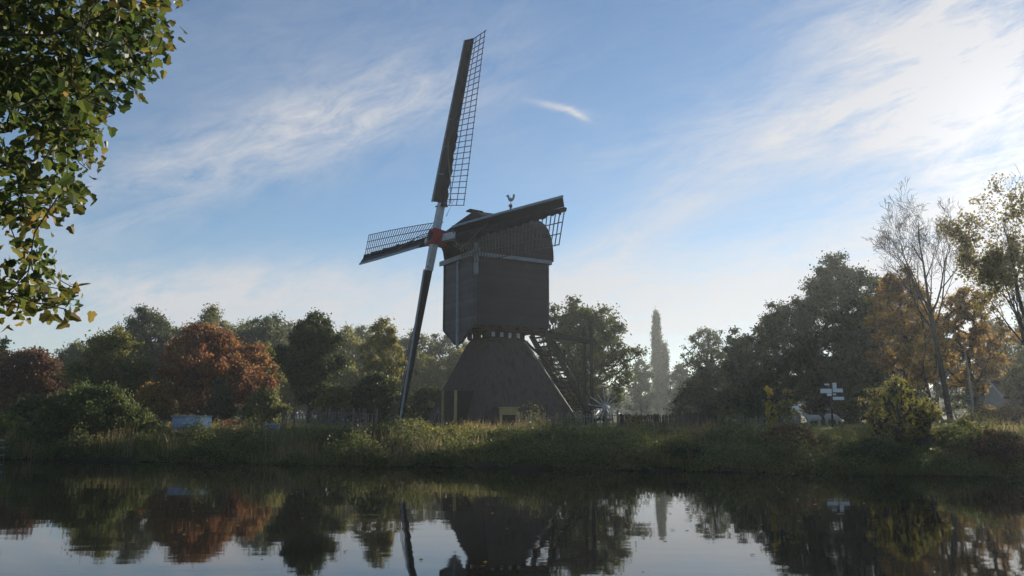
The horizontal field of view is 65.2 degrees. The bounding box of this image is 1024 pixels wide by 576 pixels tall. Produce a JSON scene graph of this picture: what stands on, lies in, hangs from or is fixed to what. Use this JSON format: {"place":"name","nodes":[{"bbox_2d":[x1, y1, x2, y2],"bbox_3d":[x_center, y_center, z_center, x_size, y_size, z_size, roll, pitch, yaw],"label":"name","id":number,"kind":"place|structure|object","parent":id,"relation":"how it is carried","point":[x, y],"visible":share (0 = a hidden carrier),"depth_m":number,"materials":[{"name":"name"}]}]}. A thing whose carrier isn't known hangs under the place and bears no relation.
{"place":"outdoors","nodes":[
{"label":"outdoors","id":0,"kind":"place"},
{"bbox_2d":[0,459,1023,575],"bbox_3d":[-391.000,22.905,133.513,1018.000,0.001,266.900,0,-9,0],"label":"water","id":1,"kind":"structure","parent":0,"point":[73,518],"depth_m":14.28,"materials":[{"name":"black liquid"}]},
{"bbox_2d":[0,414,1023,476],"bbox_3d":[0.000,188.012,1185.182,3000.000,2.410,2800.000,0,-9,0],"label":"ground","id":2,"kind":"structure","parent":0,"point":[526,464],"depth_m":29.28,"materials":[{"name":"green plant"}]},
{"bbox_2d":[0,335,14,365],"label":"green tree","id":3,"kind":"object","parent":2,"relation":"on","point":[3,342],"visible":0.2,"depth_m":75.50,"materials":[{"name":"green plant"}]},
{"bbox_2d":[0,393,44,424],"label":"willow bush","id":4,"kind":"object","parent":2,"relation":"on","point":[25,406],"visible":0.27,"depth_m":40.71,"materials":[{"name":"green plant"}]},
{"bbox_2d":[0,345,71,410],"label":"maple tree","id":5,"kind":"object","parent":2,"relation":"on","point":[26,371],"visible":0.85,"depth_m":58.37,"materials":[{"name":"red plant"}]},
{"bbox_2d":[51,339,96,394],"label":"woodland tree","id":6,"kind":"object","parent":2,"relation":"on","point":[72,350],"visible":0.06,"depth_m":108.46,"materials":[{"name":"green plant"}]},
{"bbox_2d":[5,377,171,448],"bbox_3d":[-19.332,5.808,36.667,6.512,3.429,5.658,0,-9,0],"label":"willow bush","id":7,"kind":"object","parent":2,"relation":"on","point":[96,408],"visible":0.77,"depth_m":35.34,"materials":[{"name":"green plant"}]},
{"bbox_2d":[0,0,188,331],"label":"lime tree","id":8,"kind":"object","parent":2,"relation":"on","point":[61,80],"visible":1,"depth_m":6.41,"materials":[{"name":"green plant"}]},
{"bbox_2d":[53,322,165,398],"bbox_3d":[-28.799,6.191,57.541,7.216,7.593,6.120,0,-9,0],"label":"tree","id":9,"kind":"object","parent":2,"relation":"on","point":[105,352],"visible":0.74,"depth_m":56.74,"materials":[{"name":"green plant"}]},
{"bbox_2d":[106,411,164,438],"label":"willow bush","id":10,"kind":"object","parent":2,"relation":"on","point":[154,422],"visible":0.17,"depth_m":36.14,"materials":[{"name":"green plant"}]},
{"bbox_2d":[114,302,175,382],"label":"lime tree","id":11,"kind":"object","parent":2,"relation":"on","point":[143,329],"visible":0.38,"depth_m":87.46,"materials":[{"name":"green plant"}]},
{"bbox_2d":[130,380,179,425],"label":"garden bush","id":12,"kind":"object","parent":2,"relation":"on","point":[150,394],"visible":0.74,"depth_m":47.12,"materials":[{"name":"green plant"}]},
{"bbox_2d":[153,319,184,414],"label":"woodland tree","id":13,"kind":"object","parent":2,"relation":"on","point":[173,332],"visible":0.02,"depth_m":117.31,"materials":[{"name":"green plant"}]},
{"bbox_2d":[165,429,192,439],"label":"riverside bush","id":14,"kind":"object","parent":2,"relation":"on","point":[176,431],"visible":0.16,"depth_m":35.22,"materials":[{"name":"green plant"}]},
{"bbox_2d":[160,416,212,430],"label":"garden shed","id":15,"kind":"structure","parent":2,"relation":"on","point":[177,421],"depth_m":37.37,"materials":[{"name":"blue paint"}]},
{"bbox_2d":[186,421,201,428],"bbox_3d":[-14.875,6.519,37.429,0.700,0.569,0.030,4,-10,-23],"label":"door","id":16,"kind":"structure","parent":15,"relation":"in","point":[189,422],"depth_m":37.42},
{"bbox_2d":[146,317,261,415],"bbox_3d":[-22.748,6.273,59.651,8.903,8.174,9.738,0,-9,0],"label":"red oak","id":17,"kind":"object","parent":2,"relation":"on","point":[203,363],"visible":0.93,"depth_m":57.92,"materials":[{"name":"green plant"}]},
{"bbox_2d":[174,302,244,408],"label":"willow tree","id":18,"kind":"object","parent":2,"relation":"on","point":[211,313],"visible":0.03,"depth_m":95.00,"materials":[{"name":"green plant"}]},
{"bbox_2d":[202,375,238,422],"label":"cypress tree","id":19,"kind":"object","parent":2,"relation":"on","point":[216,405],"visible":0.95,"depth_m":49.24,"materials":[{"name":"green plant"}]},
{"bbox_2d":[220,418,243,426],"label":"garden bush","id":20,"kind":"object","parent":2,"relation":"on","point":[238,423],"visible":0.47,"depth_m":44.18,"materials":[{"name":"plant"}]},
{"bbox_2d":[226,316,250,418],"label":"woodland tree","id":21,"kind":"object","parent":2,"relation":"on","point":[236,327],"visible":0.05,"depth_m":121.73,"materials":[{"name":"green plant"}]},
{"bbox_2d":[0,420,486,465],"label":"reeds","id":22,"kind":"object","parent":2,"relation":"on","point":[33,450],"visible":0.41,"depth_m":32.65,"materials":[{"name":"green plant"}]},
{"bbox_2d":[228,342,283,408],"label":"red oak","id":23,"kind":"object","parent":2,"relation":"on","point":[264,379],"visible":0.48,"depth_m":60.19,"materials":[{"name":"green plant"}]},
{"bbox_2d":[229,310,293,405],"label":"willow tree","id":24,"kind":"object","parent":2,"relation":"on","point":[267,329],"visible":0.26,"depth_m":90.98,"materials":[{"name":"green plant"}]},
{"bbox_2d":[236,386,292,426],"bbox_3d":[-15.271,7.380,49.330,3.590,2.698,3.328,6,-11,-33],"label":"garden bush","id":25,"kind":"object","parent":2,"relation":"on","point":[270,406],"visible":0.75,"depth_m":48.77,"materials":[{"name":"green plant"}]},
{"bbox_2d":[248,340,286,394],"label":"birch tree","id":26,"kind":"object","parent":2,"relation":"on","point":[271,349],"visible":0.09,"depth_m":71.32,"materials":[{"name":"green plant"}]},
{"bbox_2d":[263,423,279,431],"bbox_3d":[-11.260,6.693,37.415,0.780,0.700,0.780,0,-9,0],"label":"water tank","id":27,"kind":"object","parent":2,"relation":"on","point":[275,426],"visible":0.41,"depth_m":37.22,"materials":[{"name":"plastic"}]},
{"bbox_2d":[273,361,302,421],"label":"woodland tree","id":28,"kind":"object","parent":2,"relation":"on","point":[286,395],"visible":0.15,"depth_m":81.49,"materials":[{"name":"green plant"}]},
{"bbox_2d":[283,319,305,418],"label":"woodland tree","id":29,"kind":"object","parent":2,"relation":"on","point":[289,330],"visible":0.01,"depth_m":117.20,"materials":[{"name":"green plant"}]},
{"bbox_2d":[269,307,354,421],"bbox_3d":[-13.555,5.458,54.762,5.916,8.190,5.827,0,-9,0],"label":"alder tree","id":30,"kind":"object","parent":2,"relation":"on","point":[310,360],"visible":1,"depth_m":53.79,"materials":[{"name":"green plant"}]},
{"bbox_2d":[281,405,377,428],"bbox_3d":[-9.471,6.798,41.505,5.017,1.404,0.155,0,-9,0],"label":"garden fence","id":31,"kind":"object","parent":2,"relation":"on","point":[317,413],"visible":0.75,"depth_m":41.47,"materials":[{"name":"wood"}]},
{"bbox_2d":[303,382,358,425],"bbox_3d":[-11.033,7.277,49.471,3.162,2.968,3.036,0,-9,0],"label":"garden bush","id":32,"kind":"object","parent":2,"relation":"on","point":[335,398],"visible":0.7,"depth_m":48.89,"materials":[{"name":"green plant"}]},
{"bbox_2d":[302,356,374,417],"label":"woodland tree","id":33,"kind":"object","parent":2,"relation":"on","point":[353,377],"visible":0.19,"depth_m":85.40,"materials":[{"name":"green plant"}]},
{"bbox_2d":[306,424,387,449],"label":"riverside bush","id":34,"kind":"object","parent":2,"relation":"on","point":[319,441],"visible":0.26,"depth_m":32.82,"materials":[{"name":"green plant"}]},
{"bbox_2d":[334,321,375,371],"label":"woodland tree","id":35,"kind":"object","parent":2,"relation":"on","point":[352,344],"visible":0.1,"depth_m":103.54,"materials":[{"name":"green plant"}]},
{"bbox_2d":[346,324,377,365],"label":"woodland tree","id":36,"kind":"object","parent":2,"relation":"on","point":[360,332],"visible":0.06,"depth_m":127.13,"materials":[{"name":"green plant"}]},
{"bbox_2d":[345,368,418,425],"bbox_3d":[-8.494,7.083,51.362,5.131,3.861,4.444,0,-9,0],"label":"hawthorn bush","id":37,"kind":"object","parent":2,"relation":"on","point":[368,395],"visible":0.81,"depth_m":50.68,"materials":[{"name":"green plant"}]},
{"bbox_2d":[356,315,407,397],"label":"birch tree","id":38,"kind":"object","parent":2,"relation":"on","point":[384,341],"visible":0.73,"depth_m":61.51,"materials":[{"name":"green plant"}]},
{"bbox_2d":[360,421,403,444],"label":"riverside bush","id":39,"kind":"object","parent":2,"relation":"on","point":[377,428],"visible":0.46,"depth_m":33.20,"materials":[{"name":"green plant"}]},
{"bbox_2d":[375,328,437,378],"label":"woodland tree","id":40,"kind":"object","parent":2,"relation":"on","point":[404,342],"visible":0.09,"depth_m":111.13,"materials":[{"name":"green plant"}]},
{"bbox_2d":[388,417,441,432],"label":"riverside bush","id":41,"kind":"object","parent":2,"relation":"on","point":[428,425],"visible":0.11,"depth_m":34.91,"materials":[{"name":"green plant"}]},
{"bbox_2d":[397,350,447,403],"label":"woodland tree","id":42,"kind":"object","parent":2,"relation":"on","point":[432,374],"visible":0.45,"depth_m":93.81,"materials":[{"name":"green plant"}]},
{"bbox_2d":[404,382,442,421],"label":"shade bush","id":43,"kind":"object","parent":2,"relation":"on","point":[425,399],"visible":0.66,"depth_m":58.75,"materials":[{"name":"green plant"}]},
{"bbox_2d":[431,408,445,425],"bbox_3d":[-3.704,6.612,40.515,0.829,1.109,0.736,-6,-11,36],"label":"tripod","id":44,"kind":"object","parent":2,"relation":"on","point":[438,411],"visible":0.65,"depth_m":40.49,"materials":[{"name":"brown wood"}]},
{"bbox_2d":[422,330,463,368],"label":"woodland tree","id":45,"kind":"object","parent":2,"relation":"on","point":[440,350],"visible":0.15,"depth_m":116.78,"materials":[{"name":"green plant"}]},
{"bbox_2d":[416,423,469,439],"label":"riverside bush","id":46,"kind":"object","parent":2,"relation":"on","point":[454,430],"visible":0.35,"depth_m":33.62,"materials":[{"name":"green plant"}]},
{"bbox_2d":[440,346,464,382],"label":"woodland tree","id":47,"kind":"object","parent":2,"relation":"on","point":[450,362],"visible":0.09,"depth_m":98.92,"materials":[{"name":"green plant"}]},
{"bbox_2d":[441,434,496,452],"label":"riverside bush","id":48,"kind":"object","parent":2,"relation":"on","point":[465,449],"visible":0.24,"depth_m":30.84,"materials":[{"name":"green plant"}]},
{"bbox_2d":[459,335,481,348],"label":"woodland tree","id":49,"kind":"object","parent":2,"relation":"on","point":[464,344],"depth_m":125.49,"materials":[{"name":"green plant"}]},
{"bbox_2d":[0,373,967,415],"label":"distant wood","id":50,"kind":"object","parent":2,"relation":"on","point":[653,411],"visible":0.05,"depth_m":237.70,"materials":[{"name":"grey plant"}]},
{"bbox_2d":[359,30,622,427],"bbox_3d":[-3.548,-2.859,44.722,18.059,23.764,17.377,-2,-9,13],"label":"windmill","id":51,"kind":"object","parent":2,"relation":"on","point":[496,280],"visible":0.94,"depth_m":44.62,"materials":[{"name":"paint"}]},
{"bbox_2d":[469,421,547,438],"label":"riverside bush","id":52,"kind":"object","parent":2,"relation":"on","point":[493,430],"visible":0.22,"depth_m":33.19,"materials":[{"name":"green plant"}]},
{"bbox_2d":[0,398,1023,476],"bbox_3d":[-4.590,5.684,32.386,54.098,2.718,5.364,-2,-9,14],"label":"bank herbs","id":53,"kind":"object","parent":2,"relation":"on","point":[834,464],"visible":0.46,"depth_m":29.71,"materials":[{"name":"green plant"}]},
{"bbox_2d":[0,406,1023,477],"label":"bank scrub","id":54,"kind":"object","parent":2,"relation":"on","point":[510,452],"visible":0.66,"depth_m":28.86,"materials":[{"name":"green plant"}]},
{"bbox_2d":[58,407,1011,455],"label":"reddish herbs","id":55,"kind":"object","parent":2,"relation":"on","point":[690,429],"visible":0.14,"depth_m":33.78,"materials":[{"name":"brown plant"}]},
{"bbox_2d":[518,410,618,429],"bbox_3d":[2.736,6.537,39.014,4.956,1.168,0.158,0,-9,0],"label":"paling fence","id":56,"kind":"object","parent":2,"relation":"on","point":[605,415],"visible":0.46,"depth_m":38.99,"materials":[{"name":"brown wood"}]},
{"bbox_2d":[157,414,1023,439],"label":"dry stalks","id":57,"kind":"object","parent":2,"relation":"on","point":[706,425],"visible":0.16,"depth_m":37.03,"materials":[{"name":"beige plant"}]},
{"bbox_2d":[536,294,654,423],"bbox_3d":[5.777,5.660,63.838,10.104,10.711,9.025,0,-9,0],"label":"oak tree","id":58,"kind":"object","parent":2,"relation":"on","point":[574,317],"visible":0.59,"depth_m":62.67,"materials":[{"name":"green plant"}]},
{"bbox_2d":[167,422,1023,456],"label":"meadow grass","id":59,"kind":"structure","parent":2,"relation":"on","point":[805,424],"depth_m":40.62,"materials":[{"name":"green plant"}]},
{"bbox_2d":[609,432,663,445],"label":"riverside bush","id":60,"kind":"object","parent":2,"relation":"on","point":[629,440],"visible":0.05,"depth_m":30.63,"materials":[{"name":"green plant"}]},
{"bbox_2d":[627,415,646,427],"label":"seedhead bush","id":61,"kind":"object","parent":2,"relation":"on","point":[636,418],"visible":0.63,"depth_m":40.28,"materials":[{"name":"green plant"}]},
{"bbox_2d":[622,357,656,417],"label":"tree","id":62,"kind":"object","parent":2,"relation":"on","point":[642,385],"visible":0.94,"depth_m":147.99,"materials":[{"name":"green plant"}]},
{"bbox_2d":[649,306,663,416],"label":"lombardy poplar","id":63,"kind":"object","parent":2,"relation":"on","point":[656,339],"visible":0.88,"depth_m":189.06,"materials":[{"name":"green plant"}]},
{"bbox_2d":[657,339,670,416],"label":"lombardy poplar","id":64,"kind":"object","parent":2,"relation":"on","point":[664,359],"visible":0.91,"depth_m":184.39,"materials":[{"name":"green plant"}]},
{"bbox_2d":[619,412,724,427],"bbox_3d":[8.633,7.200,42.958,7.094,1.079,0.163,4,-10,-25],"label":"wicker fence","id":65,"kind":"object","parent":2,"relation":"on","point":[690,417],"visible":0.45,"depth_m":43.07,"materials":[{"name":"brown wicker"}]},
{"bbox_2d":[663,361,696,416],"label":"tree","id":66,"kind":"object","parent":2,"relation":"on","point":[676,377],"visible":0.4,"depth_m":153.22,"materials":[{"name":"green plant"}]},
{"bbox_2d":[635,436,733,461],"bbox_3d":[6.290,5.858,29.285,4.208,0.921,4.270,0,-9,0],"label":"riverside bush","id":67,"kind":"object","parent":2,"relation":"on","point":[679,452],"visible":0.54,"depth_m":28.08,"materials":[{"name":"green plant"}]},
{"bbox_2d":[663,361,742,421],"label":"hedge tree","id":68,"kind":"object","parent":2,"relation":"on","point":[697,392],"visible":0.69,"depth_m":73.27,"materials":[{"name":"green plant"}]},
{"bbox_2d":[679,326,729,387],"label":"ash tree","id":69,"kind":"object","parent":2,"relation":"on","point":[709,337],"visible":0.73,"depth_m":87.36,"materials":[{"name":"green plant"}]},
{"bbox_2d":[715,325,763,420],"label":"hedge tree","id":70,"kind":"object","parent":2,"relation":"on","point":[736,345],"visible":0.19,"depth_m":79.66,"materials":[{"name":"green plant"}]},
{"bbox_2d":[710,348,790,423],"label":"hedge tree","id":71,"kind":"object","parent":2,"relation":"on","point":[747,392],"visible":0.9,"depth_m":62.89,"materials":[{"name":"green plant"}]},
{"bbox_2d":[724,413,800,426],"bbox_3d":[14.055,7.552,44.928,4.803,0.998,0.161,2,-9,-12],"label":"paling fence","id":72,"kind":"object","parent":2,"relation":"on","point":[761,419],"visible":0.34,"depth_m":44.86,"materials":[{"name":"wood"}]},
{"bbox_2d":[514,438,1022,475],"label":"shore reeds","id":73,"kind":"object","parent":2,"relation":"on","point":[680,465],"visible":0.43,"depth_m":27.31,"materials":[{"name":"green plant"}]},
{"bbox_2d":[764,385,777,432],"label":"sapling","id":74,"kind":"object","parent":2,"relation":"on","point":[769,419],"visible":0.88,"depth_m":30.00,"materials":[{"name":"green plant"}]},
{"bbox_2d":[742,298,815,422],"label":"chestnut tree","id":75,"kind":"object","parent":2,"relation":"on","point":[775,336],"visible":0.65,"depth_m":66.91,"materials":[{"name":"green plant"}]},
{"bbox_2d":[776,387,796,425],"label":"sapling","id":76,"kind":"object","parent":2,"relation":"on","point":[792,412],"visible":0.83,"depth_m":30.06,"materials":[{"name":"green plant"}]},
{"bbox_2d":[759,422,822,457],"bbox_3d":[10.074,5.506,28.821,2.462,1.380,2.352,0,-9,0],"label":"bramble bush","id":77,"kind":"object","parent":2,"relation":"on","point":[784,429],"visible":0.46,"depth_m":28.46,"materials":[{"name":"green plant"}]},
{"bbox_2d":[802,413,820,425],"bbox_3d":[18.683,8.209,49.830,1.168,0.820,0.402,0,-9,0],"label":"sheep","id":78,"kind":"object","parent":2,"relation":"on","point":[809,418],"visible":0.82,"depth_m":49.69},
{"bbox_2d":[811,430,850,447],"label":"riverside bush","id":79,"kind":"object","parent":2,"relation":"on","point":[824,437],"visible":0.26,"depth_m":29.03,"materials":[{"name":"green plant"}]},
{"bbox_2d":[820,382,843,426],"bbox_3d":[19.011,6.994,47.439,1.367,2.875,0.220,0,-9,0],"label":"signpost","id":80,"kind":"object","parent":2,"relation":"on","point":[829,391],"visible":0.99,"depth_m":47.48,"materials":[{"name":"white wood"}]},
{"bbox_2d":[824,413,842,424],"bbox_3d":[20.422,8.332,50.823,1.155,0.721,0.402,0,-9,0],"label":"sheep","id":81,"kind":"object","parent":2,"relation":"on","point":[827,417],"visible":0.94,"depth_m":50.70},
{"bbox_2d":[786,348,885,424],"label":"hedge tree","id":82,"kind":"object","parent":2,"relation":"on","point":[808,387],"visible":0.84,"depth_m":60.34,"materials":[{"name":"green plant"}]},
{"bbox_2d":[770,248,916,422],"bbox_3d":[27.299,3.950,66.305,12.014,15.040,10.630,0,-9,0],"label":"chestnut tree","id":83,"kind":"object","parent":2,"relation":"on","point":[831,289],"visible":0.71,"depth_m":64.80,"materials":[{"name":"green plant"}]},
{"bbox_2d":[830,431,919,469],"bbox_3d":[12.397,5.549,27.425,3.248,1.253,2.643,0,-9,0],"label":"bramble bush","id":84,"kind":"object","parent":2,"relation":"on","point":[875,448],"visible":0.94,"depth_m":26.80,"materials":[{"name":"green plant"}]},
{"bbox_2d":[855,273,935,421],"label":"hedge tree","id":85,"kind":"object","parent":2,"relation":"on","point":[921,388],"visible":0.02,"depth_m":76.67,"materials":[{"name":"green plant"}]},
{"bbox_2d":[853,374,943,447],"bbox_3d":[13.954,4.593,29.032,2.984,2.941,3.096,5,-10,-28],"label":"alder bush","id":86,"kind":"object","parent":2,"relation":"on","point":[873,415],"visible":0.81,"depth_m":28.79,"materials":[{"name":"green plant"}]},
{"bbox_2d":[860,264,955,417],"bbox_3d":[28.725,4.055,57.875,6.221,11.976,7.455,0,-9,0],"label":"maple tree","id":87,"kind":"object","parent":2,"relation":"on","point":[904,332],"visible":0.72,"depth_m":57.66,"materials":[{"name":"orange plant"}]},
{"bbox_2d":[864,177,964,424],"bbox_3d":[25.347,0.657,49.726,6.438,16.022,9.053,-6,-11,33],"label":"leafless tree","id":88,"kind":"object","parent":2,"relation":"on","point":[932,324],"visible":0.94,"depth_m":50.62,"materials":[{"name":"brown plant"}]},
{"bbox_2d":[886,300,956,409],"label":"maple tree","id":89,"kind":"object","parent":2,"relation":"on","point":[914,345],"visible":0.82,"depth_m":51.95,"materials":[{"name":"brown plant"}]},
{"bbox_2d":[903,406,942,448],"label":"alder bush","id":90,"kind":"object","parent":2,"relation":"on","point":[925,421],"visible":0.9,"depth_m":27.83,"materials":[{"name":"green plant"}]},
{"bbox_2d":[931,414,959,424],"bbox_3d":[25.375,7.824,46.853,1.500,0.828,1.540,2,-9,-11],"label":"picnic bench","id":91,"kind":"object","parent":2,"relation":"on","point":[943,421],"visible":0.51,"depth_m":46.58,"materials":[{"name":"wood"}]},
{"bbox_2d":[919,331,972,419],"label":"woodland tree","id":92,"kind":"object","parent":2,"relation":"on","point":[937,387],"visible":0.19,"depth_m":90.17,"materials":[{"name":"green plant"}]},
{"bbox_2d":[931,423,975,443],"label":"bramble bush","id":93,"kind":"object","parent":2,"relation":"on","point":[945,427],"visible":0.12,"depth_m":28.20,"materials":[{"name":"green plant"}]},
{"bbox_2d":[951,417,980,430],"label":"riverside bush","id":94,"kind":"object","parent":2,"relation":"on","point":[963,422],"visible":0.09,"depth_m":29.42,"materials":[{"name":"green plant"}]},
{"bbox_2d":[963,344,974,422],"bbox_3d":[31.827,6.746,55.627,0.451,5.666,0.180,0,-9,0],"label":"leaning pole","id":95,"kind":"object","parent":2,"relation":"on","point":[970,391],"visible":0.93,"depth_m":55.58,"materials":[{"name":"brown wood"}]},
{"bbox_2d":[928,285,1021,411],"bbox_3d":[34.952,5.034,59.962,7.386,10.733,5.481,0,-9,0],"label":"maple tree","id":96,"kind":"object","parent":2,"relation":"on","point":[961,308],"visible":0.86,"depth_m":59.24,"materials":[{"name":"orange plant"}]},
{"bbox_2d":[934,425,1023,465],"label":"bramble bush","id":97,"kind":"object","parent":2,"relation":"on","point":[1016,447],"visible":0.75,"depth_m":25.55,"materials":[{"name":"green plant"}]},
{"bbox_2d":[935,166,1023,346],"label":"plane tree","id":98,"kind":"object","parent":2,"relation":"on","point":[992,270],"visible":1,"depth_m":43.29,"materials":[{"name":"green plant"}]},
{"bbox_2d":[949,318,1017,411],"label":"woodland tree","id":99,"kind":"object","parent":2,"relation":"on","point":[1008,348],"visible":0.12,"depth_m":87.43,"materials":[{"name":"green plant"}]},
{"bbox_2d":[954,402,1023,425],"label":"hedge","id":100,"kind":"object","parent":2,"relation":"on","point":[1013,413],"visible":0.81,"depth_m":54.90,"materials":[{"name":"green plant"}]},
{"bbox_2d":[967,364,1014,412],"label":"white house","id":101,"kind":"structure","parent":2,"relation":"on","point":[995,395],"depth_m":85.01,"materials":[{"name":"paint"}]},
{"bbox_2d":[999,304,1023,407],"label":"woodland tree","id":102,"kind":"object","parent":2,"relation":"on","point":[1019,356],"visible":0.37,"depth_m":80.11,"materials":[{"name":"green plant"}]},
{"bbox_2d":[1000,363,1023,406],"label":"garden bush","id":103,"kind":"object","parent":2,"relation":"on","point":[1014,389],"visible":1,"depth_m":59.45,"materials":[{"name":"green plant"}]},
{"bbox_2d":[0,0,1023,413],"label":"sky","id":104,"kind":"structure","parent":0,"point":[701,155],"materials":[{"name":"blue"}]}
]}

